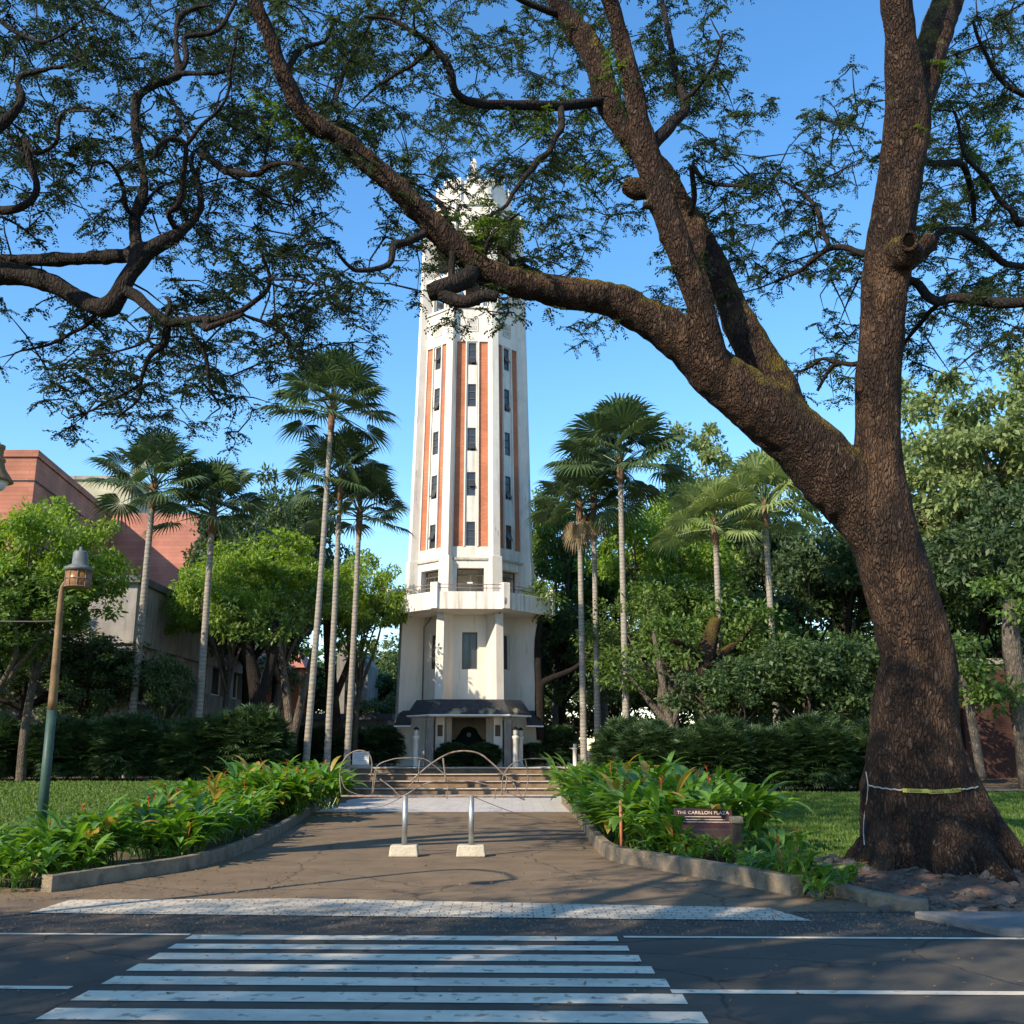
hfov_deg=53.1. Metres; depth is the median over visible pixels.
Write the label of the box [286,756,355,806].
heliconia plant
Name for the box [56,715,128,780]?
hedge shrub
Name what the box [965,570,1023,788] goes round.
shaded tree
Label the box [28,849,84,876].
heliconia plant
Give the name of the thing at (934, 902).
rock
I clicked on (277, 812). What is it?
heliconia plant
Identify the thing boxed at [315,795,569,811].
forecourt paving
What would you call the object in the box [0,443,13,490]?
street lamp
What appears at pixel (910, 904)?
kerb block
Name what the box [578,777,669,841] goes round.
heliconia plant
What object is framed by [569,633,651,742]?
broadleaf tree
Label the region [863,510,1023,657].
broadleaf tree
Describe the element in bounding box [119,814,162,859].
heliconia plant
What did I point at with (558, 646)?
broadleaf tree
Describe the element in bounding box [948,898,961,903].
rock
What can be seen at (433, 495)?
shaft window
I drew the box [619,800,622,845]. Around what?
stake
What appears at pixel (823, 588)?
broadleaf tree
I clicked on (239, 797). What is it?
heliconia plant
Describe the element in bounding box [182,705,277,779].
hedge shrub
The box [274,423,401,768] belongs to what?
fan palm
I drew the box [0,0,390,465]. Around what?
rain tree
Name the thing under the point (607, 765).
heliconia plant
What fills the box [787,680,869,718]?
broadleaf tree
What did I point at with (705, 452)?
broadleaf tree
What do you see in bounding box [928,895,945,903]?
rock
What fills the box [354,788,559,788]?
step nosing
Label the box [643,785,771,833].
heliconia plant
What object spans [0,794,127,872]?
heliconia plant
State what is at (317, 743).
hedge shrub
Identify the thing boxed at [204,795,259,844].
heliconia plant
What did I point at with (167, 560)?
pink building
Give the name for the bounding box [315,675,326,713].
broadleaf tree
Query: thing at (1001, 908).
rock
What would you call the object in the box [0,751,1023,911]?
ground
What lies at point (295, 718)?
forked tree
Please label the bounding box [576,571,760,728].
broadleaf tree
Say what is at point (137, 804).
heliconia plant
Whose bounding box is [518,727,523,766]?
lamp pillar
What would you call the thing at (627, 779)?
heliconia plant
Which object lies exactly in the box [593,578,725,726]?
slim tree
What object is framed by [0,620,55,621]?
cable
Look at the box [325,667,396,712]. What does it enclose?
broadleaf tree
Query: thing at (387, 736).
hedge shrub
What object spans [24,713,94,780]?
hedge shrub
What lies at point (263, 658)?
broadleaf tree
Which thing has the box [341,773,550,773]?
step slab
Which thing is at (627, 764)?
heliconia plant
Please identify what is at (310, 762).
heliconia plant
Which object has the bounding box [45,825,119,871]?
heliconia plant
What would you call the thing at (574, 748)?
lamp pillar
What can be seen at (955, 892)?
rock
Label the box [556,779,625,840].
heliconia plant
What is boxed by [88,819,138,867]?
heliconia plant
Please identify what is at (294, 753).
hedge shrub
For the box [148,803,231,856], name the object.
heliconia plant
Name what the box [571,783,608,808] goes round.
heliconia plant
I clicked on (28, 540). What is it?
broadleaf tree
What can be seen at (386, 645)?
broadleaf tree
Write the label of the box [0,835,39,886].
heliconia plant
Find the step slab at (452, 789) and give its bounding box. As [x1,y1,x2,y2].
[350,787,557,789]
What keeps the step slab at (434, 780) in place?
on the steps at (455, 784)
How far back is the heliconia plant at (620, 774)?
22.39 m
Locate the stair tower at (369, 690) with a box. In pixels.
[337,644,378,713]
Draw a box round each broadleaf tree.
[0,495,141,780]
[0,557,128,694]
[0,596,130,777]
[3,635,181,721]
[124,649,196,722]
[158,551,291,709]
[168,526,372,712]
[177,483,332,708]
[242,462,361,713]
[254,650,307,699]
[299,642,336,659]
[305,656,397,713]
[306,547,410,764]
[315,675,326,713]
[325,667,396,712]
[344,694,395,713]
[358,638,397,665]
[370,632,398,658]
[376,651,397,695]
[531,480,628,724]
[541,601,620,764]
[544,668,657,760]
[545,661,590,724]
[557,567,641,727]
[568,656,680,741]
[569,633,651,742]
[572,493,747,720]
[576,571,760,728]
[612,663,699,728]
[638,659,790,724]
[646,420,785,666]
[654,654,787,727]
[683,598,815,720]
[690,484,862,722]
[714,630,869,724]
[734,500,946,713]
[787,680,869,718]
[792,620,851,653]
[805,630,880,726]
[838,681,993,718]
[840,567,1001,644]
[853,372,1017,573]
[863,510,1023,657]
[902,344,1023,567]
[925,477,1023,657]
[970,622,1023,648]
[971,646,1023,657]
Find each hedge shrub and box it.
[0,710,29,779]
[0,721,61,779]
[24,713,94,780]
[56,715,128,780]
[84,709,160,780]
[123,717,201,779]
[150,714,229,780]
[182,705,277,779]
[211,702,298,773]
[288,740,299,762]
[291,723,320,765]
[303,723,344,765]
[331,723,368,762]
[362,723,407,765]
[363,725,385,764]
[433,741,471,766]
[465,740,503,766]
[523,741,550,765]
[541,723,579,765]
[586,712,650,769]
[608,716,689,766]
[647,723,727,782]
[685,712,765,786]
[718,722,792,789]
[755,720,824,790]
[775,709,863,791]
[809,724,865,790]
[836,715,869,790]
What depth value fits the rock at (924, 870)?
12.16 m
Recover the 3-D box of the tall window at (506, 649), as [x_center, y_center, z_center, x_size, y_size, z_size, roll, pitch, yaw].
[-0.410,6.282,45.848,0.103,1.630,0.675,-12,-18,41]
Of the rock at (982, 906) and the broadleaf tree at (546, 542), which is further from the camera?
the broadleaf tree at (546, 542)
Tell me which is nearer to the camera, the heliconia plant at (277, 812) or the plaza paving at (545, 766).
the heliconia plant at (277, 812)
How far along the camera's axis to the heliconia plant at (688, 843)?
14.29 m
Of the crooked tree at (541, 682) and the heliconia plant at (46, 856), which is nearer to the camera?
the heliconia plant at (46, 856)
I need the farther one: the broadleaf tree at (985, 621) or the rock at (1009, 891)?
the broadleaf tree at (985, 621)
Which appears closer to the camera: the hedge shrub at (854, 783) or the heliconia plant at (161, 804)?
the heliconia plant at (161, 804)
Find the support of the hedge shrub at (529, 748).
on the plaza paving at (545, 766)
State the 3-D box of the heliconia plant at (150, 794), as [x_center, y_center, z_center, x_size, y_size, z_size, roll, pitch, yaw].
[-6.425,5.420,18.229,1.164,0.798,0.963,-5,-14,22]
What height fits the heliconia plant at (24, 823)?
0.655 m
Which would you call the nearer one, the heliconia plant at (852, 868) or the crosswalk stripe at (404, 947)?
the crosswalk stripe at (404, 947)
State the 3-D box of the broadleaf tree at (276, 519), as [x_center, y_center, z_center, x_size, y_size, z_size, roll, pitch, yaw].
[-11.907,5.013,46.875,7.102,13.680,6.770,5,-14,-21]
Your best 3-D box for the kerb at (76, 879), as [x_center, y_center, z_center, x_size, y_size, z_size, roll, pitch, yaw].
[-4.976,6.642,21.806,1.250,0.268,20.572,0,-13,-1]
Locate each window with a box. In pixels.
[211,669,220,695]
[232,674,237,698]
[425,571,437,592]
[428,524,435,548]
[430,475,436,499]
[430,634,435,670]
[433,388,439,410]
[433,431,438,454]
[435,347,440,369]
[457,569,483,591]
[462,632,476,668]
[466,522,474,545]
[467,428,475,450]
[467,472,475,495]
[468,343,475,364]
[468,384,475,406]
[502,571,514,592]
[503,634,508,670]
[504,348,509,370]
[504,389,510,411]
[505,432,509,455]
[505,476,511,499]
[506,525,512,549]
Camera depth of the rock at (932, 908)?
10.39 m
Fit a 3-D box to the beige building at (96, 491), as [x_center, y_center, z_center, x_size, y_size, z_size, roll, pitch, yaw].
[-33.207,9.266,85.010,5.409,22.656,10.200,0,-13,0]
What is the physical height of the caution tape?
0.898 m
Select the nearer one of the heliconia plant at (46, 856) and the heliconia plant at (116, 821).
the heliconia plant at (46, 856)
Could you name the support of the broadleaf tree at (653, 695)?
on the ground at (987, 783)
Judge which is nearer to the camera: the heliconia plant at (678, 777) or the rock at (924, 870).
the rock at (924, 870)
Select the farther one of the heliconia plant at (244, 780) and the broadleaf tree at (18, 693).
the broadleaf tree at (18, 693)
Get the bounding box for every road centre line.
[0,986,72,988]
[670,989,1023,994]
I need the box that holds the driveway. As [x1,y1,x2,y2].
[0,812,954,911]
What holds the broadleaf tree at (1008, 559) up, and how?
on the ground at (987, 783)
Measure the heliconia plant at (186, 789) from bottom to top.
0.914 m
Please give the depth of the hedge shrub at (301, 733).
45.18 m
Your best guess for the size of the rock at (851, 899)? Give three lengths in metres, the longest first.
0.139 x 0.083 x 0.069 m
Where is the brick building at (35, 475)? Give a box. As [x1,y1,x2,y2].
[0,450,112,572]
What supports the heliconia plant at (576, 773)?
on the ground at (987, 783)
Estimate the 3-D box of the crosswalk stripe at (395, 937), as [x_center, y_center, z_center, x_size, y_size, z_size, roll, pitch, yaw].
[-0.955,3.701,8.902,3.740,0.001,0.220,0,-13,1]
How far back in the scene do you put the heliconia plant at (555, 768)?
31.07 m
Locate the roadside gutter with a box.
[0,912,1001,936]
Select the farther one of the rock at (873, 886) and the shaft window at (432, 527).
the shaft window at (432, 527)
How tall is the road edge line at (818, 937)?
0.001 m
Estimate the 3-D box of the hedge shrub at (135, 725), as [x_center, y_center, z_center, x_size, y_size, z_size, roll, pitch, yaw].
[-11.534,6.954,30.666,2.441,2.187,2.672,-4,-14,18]
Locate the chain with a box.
[474,797,554,821]
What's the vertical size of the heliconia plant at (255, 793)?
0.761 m
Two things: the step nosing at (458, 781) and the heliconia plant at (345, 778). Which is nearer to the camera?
the heliconia plant at (345, 778)
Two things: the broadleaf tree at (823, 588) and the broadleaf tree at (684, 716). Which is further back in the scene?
the broadleaf tree at (684, 716)
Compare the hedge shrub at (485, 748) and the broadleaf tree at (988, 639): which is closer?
the hedge shrub at (485, 748)
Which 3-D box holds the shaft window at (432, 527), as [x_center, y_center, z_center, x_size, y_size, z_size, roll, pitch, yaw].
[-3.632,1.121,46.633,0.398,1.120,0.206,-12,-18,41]
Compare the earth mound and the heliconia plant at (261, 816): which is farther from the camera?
the heliconia plant at (261, 816)
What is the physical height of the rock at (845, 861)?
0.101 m
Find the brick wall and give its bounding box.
[957,658,1023,777]
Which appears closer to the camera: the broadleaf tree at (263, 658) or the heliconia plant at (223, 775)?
the heliconia plant at (223, 775)
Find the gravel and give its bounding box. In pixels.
[0,909,991,935]
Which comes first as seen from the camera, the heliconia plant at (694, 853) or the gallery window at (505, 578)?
the heliconia plant at (694, 853)
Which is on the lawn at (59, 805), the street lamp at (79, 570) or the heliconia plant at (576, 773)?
the street lamp at (79, 570)
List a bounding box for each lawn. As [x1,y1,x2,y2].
[0,781,203,833]
[743,793,1023,859]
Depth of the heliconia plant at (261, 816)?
18.75 m
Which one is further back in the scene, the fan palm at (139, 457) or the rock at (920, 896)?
the fan palm at (139, 457)
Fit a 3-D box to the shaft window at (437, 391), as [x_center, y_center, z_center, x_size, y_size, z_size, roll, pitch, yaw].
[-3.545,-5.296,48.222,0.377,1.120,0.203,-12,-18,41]
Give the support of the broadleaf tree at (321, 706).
on the ground at (987, 783)
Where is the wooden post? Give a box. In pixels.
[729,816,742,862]
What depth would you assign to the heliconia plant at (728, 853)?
14.08 m
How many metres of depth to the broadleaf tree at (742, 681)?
32.42 m
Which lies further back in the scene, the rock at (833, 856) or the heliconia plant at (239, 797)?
the heliconia plant at (239, 797)
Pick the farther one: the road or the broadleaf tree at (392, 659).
the broadleaf tree at (392, 659)
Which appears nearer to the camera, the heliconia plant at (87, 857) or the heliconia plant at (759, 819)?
the heliconia plant at (87, 857)
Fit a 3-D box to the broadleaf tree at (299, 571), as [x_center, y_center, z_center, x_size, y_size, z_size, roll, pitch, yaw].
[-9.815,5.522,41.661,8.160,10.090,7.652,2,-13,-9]
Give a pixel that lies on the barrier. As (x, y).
(469, 849)
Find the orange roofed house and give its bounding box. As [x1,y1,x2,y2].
[255,645,320,718]
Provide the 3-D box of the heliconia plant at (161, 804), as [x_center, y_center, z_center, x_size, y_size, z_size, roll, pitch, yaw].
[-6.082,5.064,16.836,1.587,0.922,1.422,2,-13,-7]
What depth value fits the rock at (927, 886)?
11.54 m
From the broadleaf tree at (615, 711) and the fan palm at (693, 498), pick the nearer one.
the fan palm at (693, 498)
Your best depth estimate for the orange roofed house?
65.26 m
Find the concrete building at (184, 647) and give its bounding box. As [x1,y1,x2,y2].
[0,575,242,724]
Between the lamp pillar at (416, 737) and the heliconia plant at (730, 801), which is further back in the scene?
the lamp pillar at (416, 737)
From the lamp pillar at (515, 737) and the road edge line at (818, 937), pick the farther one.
the lamp pillar at (515, 737)
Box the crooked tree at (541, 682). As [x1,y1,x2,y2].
[522,576,612,739]
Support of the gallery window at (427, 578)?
in the bell tower at (465, 668)
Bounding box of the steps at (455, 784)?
[351,782,558,786]
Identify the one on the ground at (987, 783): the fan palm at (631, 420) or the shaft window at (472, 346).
the fan palm at (631, 420)
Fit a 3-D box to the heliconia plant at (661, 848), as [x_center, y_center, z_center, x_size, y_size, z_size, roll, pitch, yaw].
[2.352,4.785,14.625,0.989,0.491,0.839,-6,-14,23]
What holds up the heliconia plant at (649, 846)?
on the ground at (987, 783)
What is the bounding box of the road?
[0,932,1023,1023]
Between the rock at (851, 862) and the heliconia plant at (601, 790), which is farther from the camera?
the heliconia plant at (601, 790)
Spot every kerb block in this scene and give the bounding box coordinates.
[829,882,872,902]
[867,891,928,912]
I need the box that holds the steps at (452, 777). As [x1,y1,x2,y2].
[350,775,553,779]
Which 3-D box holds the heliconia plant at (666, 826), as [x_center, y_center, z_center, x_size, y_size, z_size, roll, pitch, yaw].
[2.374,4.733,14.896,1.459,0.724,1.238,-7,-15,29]
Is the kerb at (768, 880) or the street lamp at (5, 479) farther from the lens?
the kerb at (768, 880)
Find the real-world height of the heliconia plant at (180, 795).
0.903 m
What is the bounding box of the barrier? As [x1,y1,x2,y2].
[339,750,555,856]
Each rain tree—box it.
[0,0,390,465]
[220,0,1023,883]
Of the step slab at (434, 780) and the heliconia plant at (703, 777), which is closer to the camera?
the heliconia plant at (703, 777)
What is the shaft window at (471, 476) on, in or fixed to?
in the bell tower at (465, 668)
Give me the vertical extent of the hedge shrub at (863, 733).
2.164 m
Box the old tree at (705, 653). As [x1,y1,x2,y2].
[636,591,788,718]
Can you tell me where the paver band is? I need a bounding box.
[29,898,811,920]
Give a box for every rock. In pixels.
[807,891,824,898]
[815,856,826,860]
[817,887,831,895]
[824,859,833,862]
[828,854,840,857]
[841,858,852,863]
[846,860,857,866]
[847,897,855,901]
[858,879,868,882]
[862,866,872,870]
[869,883,876,889]
[879,905,890,910]
[902,884,911,887]
[915,894,927,899]
[919,868,928,872]
[921,883,936,888]
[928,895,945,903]
[928,904,938,910]
[930,899,939,905]
[940,879,949,884]
[940,900,958,908]
[943,873,956,878]
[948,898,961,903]
[949,890,958,894]
[961,888,971,891]
[963,906,978,910]
[966,891,977,897]
[977,904,986,907]
[978,870,989,879]
[987,894,996,899]
[988,899,1010,907]
[994,895,1016,903]
[997,906,1013,910]
[1003,887,1017,896]
[1010,881,1020,886]
[1012,868,1020,874]
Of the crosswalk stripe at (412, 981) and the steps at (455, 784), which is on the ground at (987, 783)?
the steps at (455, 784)
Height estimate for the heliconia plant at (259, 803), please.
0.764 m
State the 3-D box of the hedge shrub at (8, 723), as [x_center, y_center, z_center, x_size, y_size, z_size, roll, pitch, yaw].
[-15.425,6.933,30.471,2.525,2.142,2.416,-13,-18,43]
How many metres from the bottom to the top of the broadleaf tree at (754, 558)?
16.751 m
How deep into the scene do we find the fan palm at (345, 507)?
36.62 m
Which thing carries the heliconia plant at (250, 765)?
on the ground at (987, 783)
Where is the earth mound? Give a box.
[799,858,1023,902]
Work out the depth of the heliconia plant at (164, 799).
16.47 m
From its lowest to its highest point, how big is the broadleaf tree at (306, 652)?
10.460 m
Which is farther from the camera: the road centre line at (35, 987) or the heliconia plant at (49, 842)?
the heliconia plant at (49, 842)
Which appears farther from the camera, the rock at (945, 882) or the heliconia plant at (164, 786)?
the heliconia plant at (164, 786)
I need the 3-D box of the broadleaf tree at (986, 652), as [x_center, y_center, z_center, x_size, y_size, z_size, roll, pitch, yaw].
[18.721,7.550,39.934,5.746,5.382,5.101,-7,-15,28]
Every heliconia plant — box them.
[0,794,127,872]
[0,819,31,842]
[0,820,72,878]
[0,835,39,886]
[0,836,55,885]
[0,840,64,888]
[0,845,41,887]
[0,859,40,892]
[2,820,75,875]
[4,823,36,871]
[20,831,85,880]
[21,827,92,877]
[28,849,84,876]
[38,803,148,870]
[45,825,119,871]
[54,801,137,869]
[57,829,107,871]
[75,812,162,865]
[78,814,160,866]
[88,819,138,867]
[96,804,175,854]
[100,794,173,857]
[102,790,183,848]
[112,798,194,855]
[115,804,219,859]
[118,798,222,851]
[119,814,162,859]
[125,793,176,812]
[131,807,197,860]
[138,791,241,846]
[139,820,223,857]
[141,786,209,805]
[141,792,232,856]
[144,780,216,797]
[146,786,249,852]
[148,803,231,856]
[149,777,238,797]
[157,787,238,818]
[160,772,236,791]
[165,782,227,796]
[186,784,275,838]
[201,766,247,784]
[202,784,269,799]
[204,767,260,787]
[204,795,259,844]
[208,794,275,835]
[211,759,269,776]
[215,789,264,841]
[217,756,292,792]
[221,775,284,800]
[224,760,284,777]
[225,755,321,814]
[225,787,268,794]
[228,794,264,836]
[229,777,283,793]
[230,754,299,774]
[231,790,273,829]
[240,802,279,838]
[242,791,289,826]
[255,766,321,815]
[255,776,320,816]
[256,769,325,812]
[257,763,335,814]
[263,763,316,774]
[268,800,306,820]
[270,759,326,774]
[273,758,351,794]
[281,801,309,817]
[285,775,324,815]
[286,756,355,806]
[299,762,366,807]
[306,759,356,809]
[538,753,589,786]
[540,752,593,790]
[541,769,606,813]
[553,762,593,786]
[554,752,591,772]
[554,753,641,789]
[556,768,581,808]
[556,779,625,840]
[557,767,639,810]
[561,785,595,826]
[564,770,618,789]
[566,777,647,843]
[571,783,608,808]
[571,796,640,843]
[575,761,641,784]
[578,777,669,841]
[581,771,680,847]
[582,767,676,838]
[583,794,678,849]
[587,766,638,785]
[588,770,704,852]
[601,760,685,769]
[601,764,611,778]
[609,781,712,854]
[610,761,674,779]
[613,766,713,803]
[615,760,677,789]
[618,768,725,803]
[619,750,696,769]
[619,766,672,781]
[623,772,718,814]
[625,755,643,766]
[625,812,709,853]
[625,823,691,853]
[626,782,728,833]
[635,767,723,786]
[637,831,699,854]
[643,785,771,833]
[649,773,721,790]
[653,769,714,795]
[658,755,812,852]
[659,832,712,854]
[668,790,770,839]
[672,842,713,859]
[673,777,745,798]
[678,845,709,858]
[691,764,753,796]
[695,833,750,863]
[728,845,767,866]
[731,854,761,866]
[734,851,773,869]
[749,826,831,883]
[752,849,791,870]
[766,858,791,873]
[784,862,838,892]
[798,870,841,900]
[809,860,860,895]
[831,862,870,881]
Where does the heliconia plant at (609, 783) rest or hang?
on the ground at (987, 783)
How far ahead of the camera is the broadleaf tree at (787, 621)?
42.57 m
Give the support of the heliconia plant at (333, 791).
on the ground at (987, 783)
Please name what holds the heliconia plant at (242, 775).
on the ground at (987, 783)
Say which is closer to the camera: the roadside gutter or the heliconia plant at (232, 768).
the roadside gutter
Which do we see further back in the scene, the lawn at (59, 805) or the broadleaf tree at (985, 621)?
the broadleaf tree at (985, 621)
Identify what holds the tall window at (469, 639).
in the bell tower at (465, 668)
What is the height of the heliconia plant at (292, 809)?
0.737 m
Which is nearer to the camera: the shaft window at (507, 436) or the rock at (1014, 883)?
the rock at (1014, 883)
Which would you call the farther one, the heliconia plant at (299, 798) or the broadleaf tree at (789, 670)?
the broadleaf tree at (789, 670)
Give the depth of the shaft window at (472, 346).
48.19 m
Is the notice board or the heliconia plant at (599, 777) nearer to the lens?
the heliconia plant at (599, 777)
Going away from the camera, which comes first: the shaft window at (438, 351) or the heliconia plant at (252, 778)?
the heliconia plant at (252, 778)
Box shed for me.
[293,714,394,763]
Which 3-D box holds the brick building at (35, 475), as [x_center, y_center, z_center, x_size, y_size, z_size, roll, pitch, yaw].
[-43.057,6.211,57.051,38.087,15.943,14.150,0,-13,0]
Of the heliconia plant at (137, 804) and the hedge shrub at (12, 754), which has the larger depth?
the hedge shrub at (12, 754)
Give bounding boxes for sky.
[0,0,1023,750]
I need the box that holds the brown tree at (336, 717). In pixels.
[307,595,380,735]
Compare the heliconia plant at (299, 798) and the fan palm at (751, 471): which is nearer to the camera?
the heliconia plant at (299, 798)
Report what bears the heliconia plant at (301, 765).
on the ground at (987, 783)
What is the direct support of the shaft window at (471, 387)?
in the bell tower at (465, 668)
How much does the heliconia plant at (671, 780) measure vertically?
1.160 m
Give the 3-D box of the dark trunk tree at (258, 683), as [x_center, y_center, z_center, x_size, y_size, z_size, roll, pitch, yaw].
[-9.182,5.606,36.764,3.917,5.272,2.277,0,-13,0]
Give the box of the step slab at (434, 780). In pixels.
[355,780,548,780]
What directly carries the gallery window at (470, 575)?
in the bell tower at (465, 668)
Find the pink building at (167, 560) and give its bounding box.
[108,513,257,644]
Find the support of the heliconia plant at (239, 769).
on the ground at (987, 783)
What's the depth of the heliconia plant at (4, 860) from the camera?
12.06 m
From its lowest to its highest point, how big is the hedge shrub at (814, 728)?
2.291 m
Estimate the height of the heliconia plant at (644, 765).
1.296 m
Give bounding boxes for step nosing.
[349,781,555,781]
[350,774,541,774]
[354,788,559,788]
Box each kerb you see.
[41,797,330,891]
[561,796,803,895]
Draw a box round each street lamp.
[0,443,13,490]
[36,547,93,823]
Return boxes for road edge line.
[0,933,189,934]
[624,936,1023,938]
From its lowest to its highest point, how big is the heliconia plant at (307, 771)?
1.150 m
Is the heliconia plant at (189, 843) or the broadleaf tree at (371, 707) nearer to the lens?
the heliconia plant at (189, 843)
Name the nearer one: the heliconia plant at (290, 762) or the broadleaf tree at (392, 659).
the heliconia plant at (290, 762)
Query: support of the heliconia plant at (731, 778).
on the ground at (987, 783)
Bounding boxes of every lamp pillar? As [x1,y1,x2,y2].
[412,727,419,766]
[512,727,518,766]
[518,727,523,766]
[572,742,577,765]
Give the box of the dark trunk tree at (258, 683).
[200,595,312,705]
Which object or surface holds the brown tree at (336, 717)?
on the ground at (987, 783)
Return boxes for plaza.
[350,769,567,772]
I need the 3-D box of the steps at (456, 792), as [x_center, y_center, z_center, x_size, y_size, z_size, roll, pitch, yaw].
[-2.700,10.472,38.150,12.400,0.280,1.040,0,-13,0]
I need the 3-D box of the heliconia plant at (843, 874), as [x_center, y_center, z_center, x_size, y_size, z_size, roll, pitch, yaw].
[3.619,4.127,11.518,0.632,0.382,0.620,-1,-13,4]
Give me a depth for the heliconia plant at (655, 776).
20.98 m
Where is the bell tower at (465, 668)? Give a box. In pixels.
[385,159,554,766]
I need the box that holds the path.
[786,788,1023,790]
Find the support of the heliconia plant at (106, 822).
on the ground at (987, 783)
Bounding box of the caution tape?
[863,772,978,844]
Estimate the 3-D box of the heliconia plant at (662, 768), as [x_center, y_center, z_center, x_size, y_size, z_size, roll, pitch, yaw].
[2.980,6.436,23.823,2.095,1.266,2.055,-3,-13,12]
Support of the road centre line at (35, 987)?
on the road
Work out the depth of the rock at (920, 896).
10.98 m
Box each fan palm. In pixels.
[76,425,218,777]
[143,456,281,776]
[253,345,397,761]
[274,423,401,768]
[293,465,414,779]
[523,455,634,765]
[527,446,655,741]
[540,392,696,719]
[648,474,772,669]
[687,447,827,723]
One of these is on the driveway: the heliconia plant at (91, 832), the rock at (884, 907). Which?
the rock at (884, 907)
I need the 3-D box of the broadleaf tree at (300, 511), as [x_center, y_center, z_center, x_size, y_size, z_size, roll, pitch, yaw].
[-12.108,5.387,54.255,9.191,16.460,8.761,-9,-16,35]
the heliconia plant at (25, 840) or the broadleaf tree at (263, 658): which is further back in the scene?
the broadleaf tree at (263, 658)
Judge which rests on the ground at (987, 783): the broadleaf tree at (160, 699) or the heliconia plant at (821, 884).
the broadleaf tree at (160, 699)
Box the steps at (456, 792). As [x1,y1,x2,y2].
[353,790,560,794]
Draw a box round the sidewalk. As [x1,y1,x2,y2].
[915,911,1023,936]
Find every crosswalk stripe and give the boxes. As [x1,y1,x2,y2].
[36,1008,707,1022]
[72,990,687,1003]
[102,976,669,986]
[126,964,654,972]
[148,953,641,961]
[168,944,629,950]
[186,935,618,940]
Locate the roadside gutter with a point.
(833, 927)
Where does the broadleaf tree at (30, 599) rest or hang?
on the ground at (987, 783)
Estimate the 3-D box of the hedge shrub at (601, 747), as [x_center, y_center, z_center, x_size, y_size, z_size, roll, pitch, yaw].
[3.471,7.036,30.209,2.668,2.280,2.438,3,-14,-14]
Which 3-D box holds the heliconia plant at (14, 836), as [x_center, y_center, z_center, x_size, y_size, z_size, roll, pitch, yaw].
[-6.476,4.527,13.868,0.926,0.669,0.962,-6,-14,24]
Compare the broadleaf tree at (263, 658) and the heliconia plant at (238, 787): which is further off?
the broadleaf tree at (263, 658)
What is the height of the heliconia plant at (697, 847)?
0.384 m
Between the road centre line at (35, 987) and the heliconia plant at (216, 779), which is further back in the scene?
the heliconia plant at (216, 779)
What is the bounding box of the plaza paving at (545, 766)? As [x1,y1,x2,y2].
[319,763,568,768]
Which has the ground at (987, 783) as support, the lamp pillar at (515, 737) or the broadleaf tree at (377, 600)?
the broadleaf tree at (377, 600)
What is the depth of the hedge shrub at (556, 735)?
44.80 m
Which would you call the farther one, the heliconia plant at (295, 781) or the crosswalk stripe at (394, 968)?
the heliconia plant at (295, 781)
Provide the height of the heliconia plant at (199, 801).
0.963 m
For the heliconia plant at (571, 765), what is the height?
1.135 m
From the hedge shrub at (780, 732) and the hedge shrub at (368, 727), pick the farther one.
the hedge shrub at (368, 727)
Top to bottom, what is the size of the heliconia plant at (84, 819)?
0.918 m
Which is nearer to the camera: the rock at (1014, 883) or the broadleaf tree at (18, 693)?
the rock at (1014, 883)
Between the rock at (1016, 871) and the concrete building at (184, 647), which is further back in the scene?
the concrete building at (184, 647)
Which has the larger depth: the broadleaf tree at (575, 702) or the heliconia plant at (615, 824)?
the broadleaf tree at (575, 702)
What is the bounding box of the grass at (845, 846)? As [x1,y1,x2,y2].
[0,779,1023,860]
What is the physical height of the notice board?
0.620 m
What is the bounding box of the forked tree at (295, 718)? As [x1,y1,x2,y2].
[241,573,352,744]
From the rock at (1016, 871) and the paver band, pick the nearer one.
the paver band
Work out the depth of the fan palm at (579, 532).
41.80 m
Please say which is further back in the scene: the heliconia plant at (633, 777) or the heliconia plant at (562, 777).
the heliconia plant at (562, 777)
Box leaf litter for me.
[0,817,1023,1006]
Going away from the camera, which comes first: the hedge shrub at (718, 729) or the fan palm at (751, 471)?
the hedge shrub at (718, 729)
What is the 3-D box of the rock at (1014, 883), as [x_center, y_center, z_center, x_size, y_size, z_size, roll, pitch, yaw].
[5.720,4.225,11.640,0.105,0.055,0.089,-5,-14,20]
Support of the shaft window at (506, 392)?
in the bell tower at (465, 668)
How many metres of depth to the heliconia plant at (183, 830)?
14.62 m
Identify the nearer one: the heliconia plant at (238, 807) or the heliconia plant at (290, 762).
the heliconia plant at (238, 807)
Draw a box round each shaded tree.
[952,630,1023,779]
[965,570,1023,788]
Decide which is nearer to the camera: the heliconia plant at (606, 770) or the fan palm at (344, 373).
the heliconia plant at (606, 770)
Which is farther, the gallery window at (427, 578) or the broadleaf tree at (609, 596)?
the broadleaf tree at (609, 596)
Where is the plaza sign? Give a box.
[673,808,732,863]
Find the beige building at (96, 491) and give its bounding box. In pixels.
[70,476,166,512]
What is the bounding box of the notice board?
[350,752,370,766]
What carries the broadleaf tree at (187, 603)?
on the ground at (987, 783)
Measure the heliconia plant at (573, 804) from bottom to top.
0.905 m
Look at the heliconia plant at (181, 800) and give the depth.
17.22 m
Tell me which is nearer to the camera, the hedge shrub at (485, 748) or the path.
the path
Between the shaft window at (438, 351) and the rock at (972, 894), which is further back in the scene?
the shaft window at (438, 351)
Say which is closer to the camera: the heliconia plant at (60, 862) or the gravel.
the gravel

